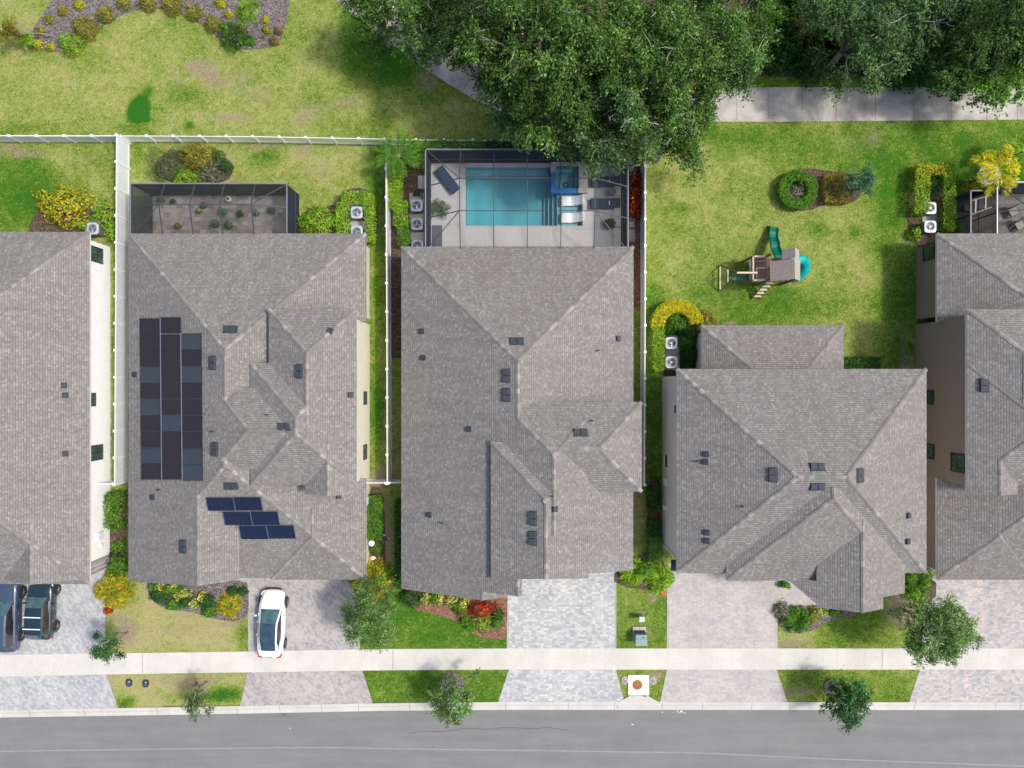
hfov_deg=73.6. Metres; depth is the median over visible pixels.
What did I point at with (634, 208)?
red croton
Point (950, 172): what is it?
shrub
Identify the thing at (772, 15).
woodland bush
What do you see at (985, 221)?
patio enclosure
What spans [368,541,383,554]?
shrub
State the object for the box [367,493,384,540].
hedge
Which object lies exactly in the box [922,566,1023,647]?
driveway
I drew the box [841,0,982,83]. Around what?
oak tree
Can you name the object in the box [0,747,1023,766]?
road seam line
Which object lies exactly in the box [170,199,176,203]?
potted plant
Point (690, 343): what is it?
shrub
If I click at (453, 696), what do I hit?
street tree
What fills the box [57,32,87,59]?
shrub
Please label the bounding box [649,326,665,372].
hedge
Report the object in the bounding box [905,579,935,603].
mulch bed
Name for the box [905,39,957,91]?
woodland bush
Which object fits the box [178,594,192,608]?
shrub
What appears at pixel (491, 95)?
oak tree
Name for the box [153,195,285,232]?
patio
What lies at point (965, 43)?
oak tree
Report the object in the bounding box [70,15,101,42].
shrub
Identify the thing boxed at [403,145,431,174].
shrub
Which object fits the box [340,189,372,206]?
hedge
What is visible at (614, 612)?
driveway edging
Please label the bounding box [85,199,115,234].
shrub
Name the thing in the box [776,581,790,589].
shrub
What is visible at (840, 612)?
shrub
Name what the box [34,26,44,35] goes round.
shrub
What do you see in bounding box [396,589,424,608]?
shrub
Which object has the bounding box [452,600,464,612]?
shrub
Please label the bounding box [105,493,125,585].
mulch bed
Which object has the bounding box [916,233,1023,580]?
brown house
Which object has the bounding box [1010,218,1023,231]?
patio chair
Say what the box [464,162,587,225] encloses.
swimming pool
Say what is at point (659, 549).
hedge
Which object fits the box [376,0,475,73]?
oak tree
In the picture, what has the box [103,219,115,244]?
shrub
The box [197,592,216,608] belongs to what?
shrub
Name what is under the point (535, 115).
oak tree
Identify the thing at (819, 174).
mulch bed
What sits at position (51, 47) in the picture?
shrub
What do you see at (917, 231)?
shrub
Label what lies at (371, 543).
lidded bin
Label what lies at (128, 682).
meter box
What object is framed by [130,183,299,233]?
patio enclosure
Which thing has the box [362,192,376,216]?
hedge
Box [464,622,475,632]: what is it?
shrub
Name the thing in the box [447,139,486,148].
hedge
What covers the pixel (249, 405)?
cream house
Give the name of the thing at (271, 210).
potted plant
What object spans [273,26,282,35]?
shrub
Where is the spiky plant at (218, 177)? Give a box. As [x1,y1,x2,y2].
[190,159,232,182]
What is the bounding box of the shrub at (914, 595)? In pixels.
[898,585,929,603]
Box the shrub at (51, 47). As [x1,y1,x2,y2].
[45,42,55,52]
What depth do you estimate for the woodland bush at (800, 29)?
46.67 m
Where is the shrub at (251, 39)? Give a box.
[243,34,256,46]
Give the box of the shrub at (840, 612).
[827,609,842,616]
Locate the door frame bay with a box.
[949,190,993,232]
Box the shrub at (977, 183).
[960,180,985,191]
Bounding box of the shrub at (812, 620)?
[808,611,818,625]
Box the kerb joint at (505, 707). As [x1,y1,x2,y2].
[29,702,1020,715]
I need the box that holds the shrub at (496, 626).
[491,619,502,628]
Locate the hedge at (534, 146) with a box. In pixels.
[530,140,553,148]
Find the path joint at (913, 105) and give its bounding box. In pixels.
[435,65,1017,119]
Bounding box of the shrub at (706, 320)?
[690,310,719,332]
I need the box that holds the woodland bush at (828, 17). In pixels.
[806,0,841,42]
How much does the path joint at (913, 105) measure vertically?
0.001 m
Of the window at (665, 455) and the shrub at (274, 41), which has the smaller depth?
the window at (665, 455)
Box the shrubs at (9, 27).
[0,13,54,46]
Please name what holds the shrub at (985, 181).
on the ground
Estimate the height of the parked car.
1.450 m
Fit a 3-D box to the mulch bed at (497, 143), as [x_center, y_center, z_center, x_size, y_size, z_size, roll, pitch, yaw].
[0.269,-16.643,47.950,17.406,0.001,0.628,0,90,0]
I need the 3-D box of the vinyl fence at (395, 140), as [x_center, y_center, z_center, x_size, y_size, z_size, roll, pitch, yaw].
[0.224,-16.655,47.355,17.576,1.290,0.191,0,90,0]
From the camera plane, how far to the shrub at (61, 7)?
47.75 m
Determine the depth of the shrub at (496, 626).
47.59 m
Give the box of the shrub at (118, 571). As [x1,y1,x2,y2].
[106,552,127,577]
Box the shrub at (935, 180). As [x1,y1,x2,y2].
[919,175,942,198]
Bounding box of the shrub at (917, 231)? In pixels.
[907,226,921,243]
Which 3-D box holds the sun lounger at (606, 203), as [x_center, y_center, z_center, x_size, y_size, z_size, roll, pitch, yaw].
[6.484,-12.549,47.635,2.039,0.589,0.720,0,90,0]
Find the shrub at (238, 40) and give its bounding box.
[217,20,248,53]
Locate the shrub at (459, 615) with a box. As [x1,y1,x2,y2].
[457,608,466,617]
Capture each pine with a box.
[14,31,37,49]
[232,0,265,37]
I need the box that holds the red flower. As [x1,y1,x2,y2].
[103,607,113,614]
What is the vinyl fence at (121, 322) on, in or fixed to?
on the ground
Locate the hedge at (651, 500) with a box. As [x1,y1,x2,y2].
[644,485,660,509]
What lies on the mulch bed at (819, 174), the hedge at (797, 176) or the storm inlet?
the hedge at (797, 176)
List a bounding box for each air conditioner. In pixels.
[87,223,104,236]
[351,207,364,220]
[351,226,364,232]
[411,199,423,213]
[411,218,423,231]
[411,240,423,245]
[663,337,676,348]
[663,356,676,367]
[918,202,935,215]
[918,221,935,234]
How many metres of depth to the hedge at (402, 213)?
46.97 m
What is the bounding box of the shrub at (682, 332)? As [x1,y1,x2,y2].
[674,324,687,337]
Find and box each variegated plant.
[155,583,166,592]
[164,584,179,591]
[170,589,196,600]
[187,597,198,608]
[195,591,205,601]
[418,593,432,605]
[432,594,444,607]
[442,595,458,607]
[459,597,470,609]
[807,605,828,617]
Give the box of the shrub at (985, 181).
[966,163,1000,186]
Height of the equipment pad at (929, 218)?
0.100 m
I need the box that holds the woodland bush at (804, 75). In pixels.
[789,54,831,90]
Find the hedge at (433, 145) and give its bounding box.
[413,138,447,157]
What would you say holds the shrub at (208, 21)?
on the mulch bed at (275, 12)
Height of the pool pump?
0.407 m
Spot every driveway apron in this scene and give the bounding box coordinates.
[0,675,117,709]
[240,671,372,705]
[498,670,623,701]
[660,670,786,701]
[909,670,1023,701]
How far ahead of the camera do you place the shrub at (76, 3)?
47.78 m
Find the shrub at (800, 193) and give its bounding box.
[784,183,805,199]
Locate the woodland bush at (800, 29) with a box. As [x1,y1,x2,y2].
[786,12,822,48]
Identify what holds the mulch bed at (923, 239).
on the ground
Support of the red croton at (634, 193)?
on the mulch bed at (636, 242)
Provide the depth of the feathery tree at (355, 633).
43.84 m
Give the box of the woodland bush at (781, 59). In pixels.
[759,32,806,76]
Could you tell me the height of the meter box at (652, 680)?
0.080 m
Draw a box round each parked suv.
[0,584,26,652]
[22,584,60,639]
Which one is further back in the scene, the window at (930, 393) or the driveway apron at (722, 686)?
the driveway apron at (722, 686)
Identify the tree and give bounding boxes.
[88,628,128,665]
[181,680,215,722]
[334,573,403,653]
[337,0,408,65]
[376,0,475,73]
[419,0,538,76]
[425,667,480,728]
[446,0,610,119]
[468,33,535,141]
[480,53,608,168]
[539,0,679,129]
[546,62,680,181]
[593,0,727,147]
[625,90,719,187]
[640,0,781,121]
[668,27,767,106]
[689,81,722,111]
[789,0,932,106]
[818,665,873,734]
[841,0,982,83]
[842,160,878,197]
[888,590,989,671]
[912,0,1023,96]
[924,66,968,102]
[947,0,1023,85]
[958,47,1023,123]
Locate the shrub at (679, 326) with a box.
[663,313,688,335]
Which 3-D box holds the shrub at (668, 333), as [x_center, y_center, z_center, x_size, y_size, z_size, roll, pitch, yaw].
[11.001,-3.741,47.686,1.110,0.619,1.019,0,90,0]
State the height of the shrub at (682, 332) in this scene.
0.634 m
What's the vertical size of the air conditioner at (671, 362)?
0.844 m
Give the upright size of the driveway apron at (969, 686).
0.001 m
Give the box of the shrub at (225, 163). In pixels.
[218,158,233,176]
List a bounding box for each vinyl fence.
[0,134,115,142]
[113,133,130,485]
[118,134,385,145]
[384,140,391,484]
[387,138,642,146]
[639,142,646,485]
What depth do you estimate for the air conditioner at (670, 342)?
47.08 m
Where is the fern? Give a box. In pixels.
[461,612,495,636]
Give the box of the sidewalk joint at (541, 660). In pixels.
[26,649,988,674]
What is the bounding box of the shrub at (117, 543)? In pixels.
[110,539,127,553]
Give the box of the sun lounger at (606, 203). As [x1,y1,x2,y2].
[590,198,619,208]
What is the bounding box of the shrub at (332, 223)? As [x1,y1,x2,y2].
[296,204,343,232]
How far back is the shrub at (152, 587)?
47.46 m
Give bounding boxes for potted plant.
[157,196,164,202]
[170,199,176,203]
[174,222,181,227]
[210,218,219,228]
[217,206,229,216]
[223,218,234,229]
[236,209,243,216]
[267,205,276,213]
[430,198,451,218]
[604,218,615,230]
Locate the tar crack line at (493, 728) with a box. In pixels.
[410,727,566,733]
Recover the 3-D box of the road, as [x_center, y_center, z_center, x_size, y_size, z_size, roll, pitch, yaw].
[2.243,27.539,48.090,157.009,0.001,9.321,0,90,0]
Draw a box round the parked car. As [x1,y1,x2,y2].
[254,588,288,657]
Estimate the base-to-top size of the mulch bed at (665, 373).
0.001 m
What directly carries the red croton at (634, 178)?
on the mulch bed at (636, 242)
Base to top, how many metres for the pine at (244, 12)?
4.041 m
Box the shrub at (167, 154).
[144,144,194,182]
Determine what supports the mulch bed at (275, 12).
on the ground
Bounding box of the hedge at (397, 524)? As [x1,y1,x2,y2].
[393,498,400,589]
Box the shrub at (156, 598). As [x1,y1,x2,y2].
[149,585,169,604]
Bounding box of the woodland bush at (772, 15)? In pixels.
[748,0,790,46]
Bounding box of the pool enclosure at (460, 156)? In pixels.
[425,149,628,247]
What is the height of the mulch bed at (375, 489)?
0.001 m
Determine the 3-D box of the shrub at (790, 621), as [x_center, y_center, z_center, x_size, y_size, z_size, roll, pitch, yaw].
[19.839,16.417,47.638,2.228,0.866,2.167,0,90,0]
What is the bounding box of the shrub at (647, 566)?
[634,558,652,575]
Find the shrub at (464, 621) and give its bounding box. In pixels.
[459,613,471,624]
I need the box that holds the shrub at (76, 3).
[73,0,85,10]
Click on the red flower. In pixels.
(107, 611)
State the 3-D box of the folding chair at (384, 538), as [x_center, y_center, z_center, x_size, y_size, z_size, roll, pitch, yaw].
[-8.887,10.730,47.553,0.476,0.820,0.559,-34,90,0]
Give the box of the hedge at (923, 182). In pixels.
[907,168,930,217]
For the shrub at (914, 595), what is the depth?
47.41 m
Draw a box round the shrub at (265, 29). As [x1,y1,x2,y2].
[261,25,271,35]
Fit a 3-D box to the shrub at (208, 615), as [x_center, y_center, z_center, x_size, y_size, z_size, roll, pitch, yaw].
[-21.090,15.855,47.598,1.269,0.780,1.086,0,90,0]
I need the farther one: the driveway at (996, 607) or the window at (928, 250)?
the driveway at (996, 607)
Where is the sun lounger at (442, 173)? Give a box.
[434,165,458,193]
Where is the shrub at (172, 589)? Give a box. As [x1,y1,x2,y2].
[160,584,184,595]
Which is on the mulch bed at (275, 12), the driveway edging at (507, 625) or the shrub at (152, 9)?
the shrub at (152, 9)
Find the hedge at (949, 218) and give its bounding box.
[934,173,956,232]
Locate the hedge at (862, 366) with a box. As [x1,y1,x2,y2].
[844,356,881,368]
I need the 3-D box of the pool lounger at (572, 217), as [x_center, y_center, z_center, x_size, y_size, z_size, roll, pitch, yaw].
[4.232,-11.641,47.790,1.580,0.700,0.660,0,90,0]
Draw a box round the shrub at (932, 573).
[926,567,934,580]
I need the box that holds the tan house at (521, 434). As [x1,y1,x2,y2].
[400,245,642,600]
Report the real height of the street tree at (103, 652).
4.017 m
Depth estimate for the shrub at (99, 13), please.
47.60 m
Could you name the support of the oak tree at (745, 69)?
on the ground
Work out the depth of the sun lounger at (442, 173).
47.55 m
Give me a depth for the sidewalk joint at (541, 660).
47.97 m
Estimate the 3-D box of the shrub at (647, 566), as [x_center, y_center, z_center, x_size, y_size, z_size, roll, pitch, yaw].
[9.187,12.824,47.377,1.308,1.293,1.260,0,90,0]
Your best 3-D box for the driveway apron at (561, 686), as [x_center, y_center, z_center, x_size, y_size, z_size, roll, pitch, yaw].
[3.454,21.163,47.978,8.882,0.001,2.355,0,90,0]
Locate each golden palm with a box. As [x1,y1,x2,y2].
[970,143,1020,199]
[997,132,1023,169]
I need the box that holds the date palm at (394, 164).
[372,126,424,176]
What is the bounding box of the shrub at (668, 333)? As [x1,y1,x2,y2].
[662,325,675,336]
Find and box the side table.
[609,188,615,195]
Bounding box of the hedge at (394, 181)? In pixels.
[387,154,403,189]
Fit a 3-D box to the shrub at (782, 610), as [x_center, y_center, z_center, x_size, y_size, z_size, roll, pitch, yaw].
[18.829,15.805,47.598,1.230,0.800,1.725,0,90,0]
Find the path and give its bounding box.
[336,0,1023,121]
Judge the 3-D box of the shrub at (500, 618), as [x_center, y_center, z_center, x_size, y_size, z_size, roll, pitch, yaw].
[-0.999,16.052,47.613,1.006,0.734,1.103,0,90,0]
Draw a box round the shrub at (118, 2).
[116,0,133,12]
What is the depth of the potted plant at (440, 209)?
47.41 m
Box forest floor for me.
[464,0,1017,76]
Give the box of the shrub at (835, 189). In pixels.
[819,173,852,205]
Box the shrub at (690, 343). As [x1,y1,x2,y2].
[677,334,696,351]
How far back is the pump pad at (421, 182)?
47.92 m
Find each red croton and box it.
[466,600,503,619]
[629,169,642,186]
[629,180,642,202]
[629,195,641,210]
[629,200,641,220]
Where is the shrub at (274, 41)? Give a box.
[269,35,279,46]
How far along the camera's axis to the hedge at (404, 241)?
46.97 m
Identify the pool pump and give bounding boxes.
[412,188,422,199]
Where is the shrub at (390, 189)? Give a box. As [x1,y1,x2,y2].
[384,182,398,194]
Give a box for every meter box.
[126,679,131,686]
[142,679,148,686]
[622,676,627,683]
[650,677,655,684]
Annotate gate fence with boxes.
[96,480,113,484]
[367,479,386,483]
[388,479,400,483]
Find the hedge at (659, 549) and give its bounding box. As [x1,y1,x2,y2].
[646,534,661,563]
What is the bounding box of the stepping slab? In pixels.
[629,229,634,240]
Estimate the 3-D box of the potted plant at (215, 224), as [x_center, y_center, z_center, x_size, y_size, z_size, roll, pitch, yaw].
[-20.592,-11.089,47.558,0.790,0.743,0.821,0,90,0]
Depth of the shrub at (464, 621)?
47.60 m
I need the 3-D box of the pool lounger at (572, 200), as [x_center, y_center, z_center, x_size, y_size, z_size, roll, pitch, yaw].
[4.232,-12.830,47.790,1.580,0.700,0.660,0,90,0]
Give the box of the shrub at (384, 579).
[372,559,395,594]
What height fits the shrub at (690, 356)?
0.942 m
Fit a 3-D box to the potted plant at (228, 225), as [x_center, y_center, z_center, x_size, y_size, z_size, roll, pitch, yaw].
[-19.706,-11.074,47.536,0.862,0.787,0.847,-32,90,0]
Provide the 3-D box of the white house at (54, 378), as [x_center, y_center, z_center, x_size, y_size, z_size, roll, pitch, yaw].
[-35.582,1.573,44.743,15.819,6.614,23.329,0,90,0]
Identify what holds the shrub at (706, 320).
on the mulch bed at (665, 373)
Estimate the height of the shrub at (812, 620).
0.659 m
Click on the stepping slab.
(631, 234)
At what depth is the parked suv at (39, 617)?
46.81 m
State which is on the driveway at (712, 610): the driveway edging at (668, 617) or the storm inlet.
the driveway edging at (668, 617)
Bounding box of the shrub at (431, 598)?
[428,593,439,604]
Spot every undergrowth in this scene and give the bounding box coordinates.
[354,0,1020,71]
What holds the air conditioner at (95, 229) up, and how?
on the equipment pad at (90, 222)
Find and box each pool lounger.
[562,194,583,205]
[562,211,583,222]
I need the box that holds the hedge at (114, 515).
[103,489,127,531]
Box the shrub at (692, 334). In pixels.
[678,324,699,344]
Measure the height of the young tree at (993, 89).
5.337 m
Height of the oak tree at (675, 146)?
8.538 m
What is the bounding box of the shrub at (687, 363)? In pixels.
[680,358,694,368]
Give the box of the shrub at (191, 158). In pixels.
[178,142,218,174]
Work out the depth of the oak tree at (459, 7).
39.73 m
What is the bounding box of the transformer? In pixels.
[633,626,646,645]
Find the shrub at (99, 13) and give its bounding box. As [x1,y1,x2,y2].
[95,5,116,25]
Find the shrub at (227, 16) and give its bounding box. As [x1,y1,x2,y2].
[223,9,233,18]
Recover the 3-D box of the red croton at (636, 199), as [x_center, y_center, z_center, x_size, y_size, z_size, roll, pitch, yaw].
[8.673,-12.626,47.558,1.270,0.943,1.155,-17,90,0]
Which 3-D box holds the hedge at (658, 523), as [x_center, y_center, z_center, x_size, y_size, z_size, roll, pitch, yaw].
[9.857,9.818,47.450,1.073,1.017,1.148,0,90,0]
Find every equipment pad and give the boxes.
[85,220,100,231]
[348,203,365,229]
[409,193,423,242]
[663,335,678,369]
[922,202,936,233]
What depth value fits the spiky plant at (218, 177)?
47.45 m
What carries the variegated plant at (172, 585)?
on the mulch bed at (216, 590)
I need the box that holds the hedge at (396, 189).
[388,179,403,212]
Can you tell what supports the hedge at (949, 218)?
on the mulch bed at (923, 239)
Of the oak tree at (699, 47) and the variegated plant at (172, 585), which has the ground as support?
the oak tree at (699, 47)
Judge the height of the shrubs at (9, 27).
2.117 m
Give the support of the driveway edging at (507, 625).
on the driveway at (561, 613)
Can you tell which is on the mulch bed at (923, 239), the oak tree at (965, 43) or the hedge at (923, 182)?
the hedge at (923, 182)
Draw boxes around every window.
[91,245,102,263]
[91,393,95,405]
[91,444,102,460]
[364,391,366,404]
[364,444,366,459]
[664,453,667,468]
[673,403,675,413]
[922,242,934,261]
[927,390,933,404]
[927,444,933,458]
[950,452,964,473]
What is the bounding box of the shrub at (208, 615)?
[200,604,219,617]
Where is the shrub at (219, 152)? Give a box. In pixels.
[211,149,225,161]
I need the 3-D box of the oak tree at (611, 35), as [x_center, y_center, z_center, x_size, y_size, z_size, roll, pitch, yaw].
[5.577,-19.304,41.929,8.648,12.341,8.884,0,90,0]
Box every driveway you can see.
[0,570,104,654]
[235,578,359,650]
[508,572,613,647]
[668,563,815,647]
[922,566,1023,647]
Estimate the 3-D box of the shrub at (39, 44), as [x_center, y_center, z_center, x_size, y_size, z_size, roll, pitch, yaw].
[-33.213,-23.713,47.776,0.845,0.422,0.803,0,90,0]
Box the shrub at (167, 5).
[160,0,184,17]
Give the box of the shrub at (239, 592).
[237,585,249,595]
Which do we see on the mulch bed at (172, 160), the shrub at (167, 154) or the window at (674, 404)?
the shrub at (167, 154)
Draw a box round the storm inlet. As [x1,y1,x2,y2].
[617,675,659,708]
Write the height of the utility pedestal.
0.900 m
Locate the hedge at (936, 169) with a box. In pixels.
[917,162,949,178]
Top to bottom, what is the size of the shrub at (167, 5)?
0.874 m
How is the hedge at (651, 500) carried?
on the mulch bed at (654, 514)
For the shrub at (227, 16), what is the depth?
47.79 m
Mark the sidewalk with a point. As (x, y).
(573, 659)
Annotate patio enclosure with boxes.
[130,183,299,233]
[972,182,1023,232]
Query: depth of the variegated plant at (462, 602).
47.57 m
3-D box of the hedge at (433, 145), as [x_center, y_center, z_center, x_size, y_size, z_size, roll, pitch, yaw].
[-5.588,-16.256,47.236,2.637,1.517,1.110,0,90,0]
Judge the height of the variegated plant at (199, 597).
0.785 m
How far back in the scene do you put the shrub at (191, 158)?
47.17 m
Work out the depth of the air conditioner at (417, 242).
47.08 m
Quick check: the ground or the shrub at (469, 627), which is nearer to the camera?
the shrub at (469, 627)
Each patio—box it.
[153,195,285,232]
[952,194,1023,232]
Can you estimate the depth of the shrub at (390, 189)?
47.36 m
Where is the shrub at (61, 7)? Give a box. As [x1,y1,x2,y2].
[57,4,70,17]
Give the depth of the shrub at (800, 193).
47.47 m
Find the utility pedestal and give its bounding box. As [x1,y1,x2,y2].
[637,613,644,621]
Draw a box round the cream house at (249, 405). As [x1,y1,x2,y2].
[127,232,369,585]
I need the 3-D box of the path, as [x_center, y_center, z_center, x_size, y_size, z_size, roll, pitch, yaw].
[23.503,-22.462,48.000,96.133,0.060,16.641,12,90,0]
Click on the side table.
(612, 191)
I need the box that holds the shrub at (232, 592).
[228,585,238,596]
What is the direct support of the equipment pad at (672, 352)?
on the mulch bed at (665, 373)
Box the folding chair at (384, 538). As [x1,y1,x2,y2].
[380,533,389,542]
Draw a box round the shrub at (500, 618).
[491,605,504,620]
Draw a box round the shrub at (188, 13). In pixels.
[184,3,204,21]
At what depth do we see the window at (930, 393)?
46.24 m
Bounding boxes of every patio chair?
[1006,203,1019,217]
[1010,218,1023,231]
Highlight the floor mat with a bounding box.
[432,225,441,245]
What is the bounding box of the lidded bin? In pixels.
[369,540,375,545]
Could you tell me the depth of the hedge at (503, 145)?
46.65 m
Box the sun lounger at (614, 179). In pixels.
[590,176,619,187]
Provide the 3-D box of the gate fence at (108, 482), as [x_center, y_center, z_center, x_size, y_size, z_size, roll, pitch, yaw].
[-27.589,6.774,47.180,1.336,1.640,0.170,0,90,0]
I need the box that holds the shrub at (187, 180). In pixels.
[170,165,204,182]
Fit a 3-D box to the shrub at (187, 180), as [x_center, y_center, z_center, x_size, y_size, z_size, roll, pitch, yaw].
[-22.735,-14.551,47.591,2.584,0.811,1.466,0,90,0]
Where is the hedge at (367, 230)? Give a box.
[364,208,377,245]
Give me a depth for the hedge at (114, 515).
46.88 m
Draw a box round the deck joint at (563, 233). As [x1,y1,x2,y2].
[432,224,620,245]
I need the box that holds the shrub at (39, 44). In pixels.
[31,39,42,50]
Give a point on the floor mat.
(436, 230)
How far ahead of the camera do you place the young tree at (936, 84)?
44.40 m
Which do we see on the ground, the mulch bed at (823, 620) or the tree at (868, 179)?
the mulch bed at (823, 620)
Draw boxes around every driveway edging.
[248,588,249,650]
[507,604,508,647]
[614,572,615,647]
[667,578,668,647]
[775,606,776,647]
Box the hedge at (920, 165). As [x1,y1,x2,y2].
[909,162,932,190]
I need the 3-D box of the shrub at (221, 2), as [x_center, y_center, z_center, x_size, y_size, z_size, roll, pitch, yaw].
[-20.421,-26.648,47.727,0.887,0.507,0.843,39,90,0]
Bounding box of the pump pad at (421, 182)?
[418,176,424,188]
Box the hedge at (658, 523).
[646,517,662,534]
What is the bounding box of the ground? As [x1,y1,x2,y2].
[0,0,1023,707]
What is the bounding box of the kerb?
[0,702,1023,717]
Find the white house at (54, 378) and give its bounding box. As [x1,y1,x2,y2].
[0,231,110,584]
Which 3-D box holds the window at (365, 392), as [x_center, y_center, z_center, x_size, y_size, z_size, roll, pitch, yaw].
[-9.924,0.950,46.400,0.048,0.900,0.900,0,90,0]
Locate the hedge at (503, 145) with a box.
[484,139,528,148]
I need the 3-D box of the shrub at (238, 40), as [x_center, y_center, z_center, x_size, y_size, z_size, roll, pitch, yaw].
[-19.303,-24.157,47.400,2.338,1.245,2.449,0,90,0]
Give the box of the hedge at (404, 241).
[396,220,411,246]
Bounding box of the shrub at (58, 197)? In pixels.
[31,184,97,229]
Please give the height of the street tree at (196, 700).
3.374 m
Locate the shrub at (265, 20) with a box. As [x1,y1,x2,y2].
[260,15,268,23]
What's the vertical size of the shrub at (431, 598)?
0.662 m
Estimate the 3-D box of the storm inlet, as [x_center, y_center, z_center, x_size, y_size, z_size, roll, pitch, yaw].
[8.882,21.584,48.103,3.000,0.393,2.420,0,90,0]
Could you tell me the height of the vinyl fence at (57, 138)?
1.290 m
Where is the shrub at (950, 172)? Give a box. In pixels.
[933,164,955,181]
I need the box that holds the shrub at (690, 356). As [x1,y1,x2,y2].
[678,345,697,364]
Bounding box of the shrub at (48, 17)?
[42,14,54,25]
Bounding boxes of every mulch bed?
[29,0,289,51]
[29,207,115,238]
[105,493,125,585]
[146,581,248,620]
[154,150,232,182]
[299,188,377,243]
[367,486,385,577]
[390,142,424,357]
[406,590,506,639]
[421,142,639,150]
[439,672,463,694]
[615,554,664,589]
[629,151,639,306]
[647,477,662,558]
[652,309,712,376]
[779,605,857,633]
[785,168,861,210]
[824,679,838,693]
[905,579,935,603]
[908,167,955,246]
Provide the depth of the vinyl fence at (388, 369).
46.91 m
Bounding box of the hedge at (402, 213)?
[392,199,410,227]
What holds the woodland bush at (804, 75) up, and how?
on the forest floor
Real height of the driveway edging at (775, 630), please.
0.001 m
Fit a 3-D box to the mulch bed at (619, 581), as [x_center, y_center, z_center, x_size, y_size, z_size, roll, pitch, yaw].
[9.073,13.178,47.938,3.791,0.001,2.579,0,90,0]
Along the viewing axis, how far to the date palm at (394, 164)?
45.70 m
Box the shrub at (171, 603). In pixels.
[165,595,181,610]
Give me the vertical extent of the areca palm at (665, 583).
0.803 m
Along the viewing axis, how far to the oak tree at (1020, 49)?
42.24 m
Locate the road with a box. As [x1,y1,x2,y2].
[0,710,1023,767]
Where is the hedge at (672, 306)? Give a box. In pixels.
[649,298,703,327]
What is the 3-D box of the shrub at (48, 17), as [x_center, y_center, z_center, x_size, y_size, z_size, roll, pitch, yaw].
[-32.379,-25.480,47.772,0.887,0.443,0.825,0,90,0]
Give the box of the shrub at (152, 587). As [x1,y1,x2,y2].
[149,583,157,591]
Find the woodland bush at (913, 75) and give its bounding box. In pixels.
[880,55,925,93]
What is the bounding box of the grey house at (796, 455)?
[662,324,927,612]
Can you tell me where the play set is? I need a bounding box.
[719,225,810,299]
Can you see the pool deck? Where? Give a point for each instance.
(516, 236)
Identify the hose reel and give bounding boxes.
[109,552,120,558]
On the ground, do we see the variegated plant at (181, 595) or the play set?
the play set
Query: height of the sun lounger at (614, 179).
0.589 m
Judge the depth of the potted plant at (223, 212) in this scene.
47.43 m
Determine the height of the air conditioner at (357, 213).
0.844 m
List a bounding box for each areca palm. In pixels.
[92,569,136,609]
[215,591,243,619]
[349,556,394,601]
[618,555,648,586]
[644,561,675,594]
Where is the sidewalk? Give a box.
[0,648,1023,676]
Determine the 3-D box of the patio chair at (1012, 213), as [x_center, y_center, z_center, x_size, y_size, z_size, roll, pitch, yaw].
[34.774,-11.993,47.490,0.600,0.900,0.660,-29,90,0]
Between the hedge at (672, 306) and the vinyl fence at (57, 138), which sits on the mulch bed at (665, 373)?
the hedge at (672, 306)
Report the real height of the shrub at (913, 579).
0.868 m
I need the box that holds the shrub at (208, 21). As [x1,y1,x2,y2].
[204,15,221,34]
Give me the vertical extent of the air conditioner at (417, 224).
0.844 m
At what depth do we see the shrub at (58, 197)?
47.10 m
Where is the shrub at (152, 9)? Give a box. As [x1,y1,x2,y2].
[137,0,157,14]
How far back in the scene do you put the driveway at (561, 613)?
47.98 m
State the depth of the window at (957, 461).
43.42 m
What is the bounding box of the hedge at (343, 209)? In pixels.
[335,201,351,232]
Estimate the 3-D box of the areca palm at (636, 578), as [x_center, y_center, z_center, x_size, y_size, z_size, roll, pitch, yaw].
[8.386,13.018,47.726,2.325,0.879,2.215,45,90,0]
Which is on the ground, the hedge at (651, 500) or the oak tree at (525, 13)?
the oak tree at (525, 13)
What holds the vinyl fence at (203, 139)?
on the ground
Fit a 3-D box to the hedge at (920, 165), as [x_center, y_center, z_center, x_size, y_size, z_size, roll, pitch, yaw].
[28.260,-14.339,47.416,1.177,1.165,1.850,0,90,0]
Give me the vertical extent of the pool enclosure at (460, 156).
3.736 m
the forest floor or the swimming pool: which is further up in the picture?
the forest floor
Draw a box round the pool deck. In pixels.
[431,163,620,245]
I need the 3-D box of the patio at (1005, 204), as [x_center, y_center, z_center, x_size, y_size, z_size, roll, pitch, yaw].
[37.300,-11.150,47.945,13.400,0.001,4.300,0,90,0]
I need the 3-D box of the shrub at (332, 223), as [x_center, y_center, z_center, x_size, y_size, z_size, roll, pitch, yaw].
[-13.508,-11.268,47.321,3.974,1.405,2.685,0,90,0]
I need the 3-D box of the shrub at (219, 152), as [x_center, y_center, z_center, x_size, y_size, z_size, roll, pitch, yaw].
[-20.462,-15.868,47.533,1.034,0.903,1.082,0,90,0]
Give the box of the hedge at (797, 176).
[774,168,818,211]
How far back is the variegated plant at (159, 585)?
47.50 m
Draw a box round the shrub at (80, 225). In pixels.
[74,220,86,229]
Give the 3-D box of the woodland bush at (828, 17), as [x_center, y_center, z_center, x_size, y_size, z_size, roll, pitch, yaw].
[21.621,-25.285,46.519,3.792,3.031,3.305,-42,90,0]
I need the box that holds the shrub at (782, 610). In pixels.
[772,601,789,619]
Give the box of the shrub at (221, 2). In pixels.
[212,0,226,8]
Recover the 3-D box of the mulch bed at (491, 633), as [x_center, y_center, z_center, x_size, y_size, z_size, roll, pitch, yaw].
[-3.623,14.991,47.946,8.041,0.001,3.938,23,90,0]

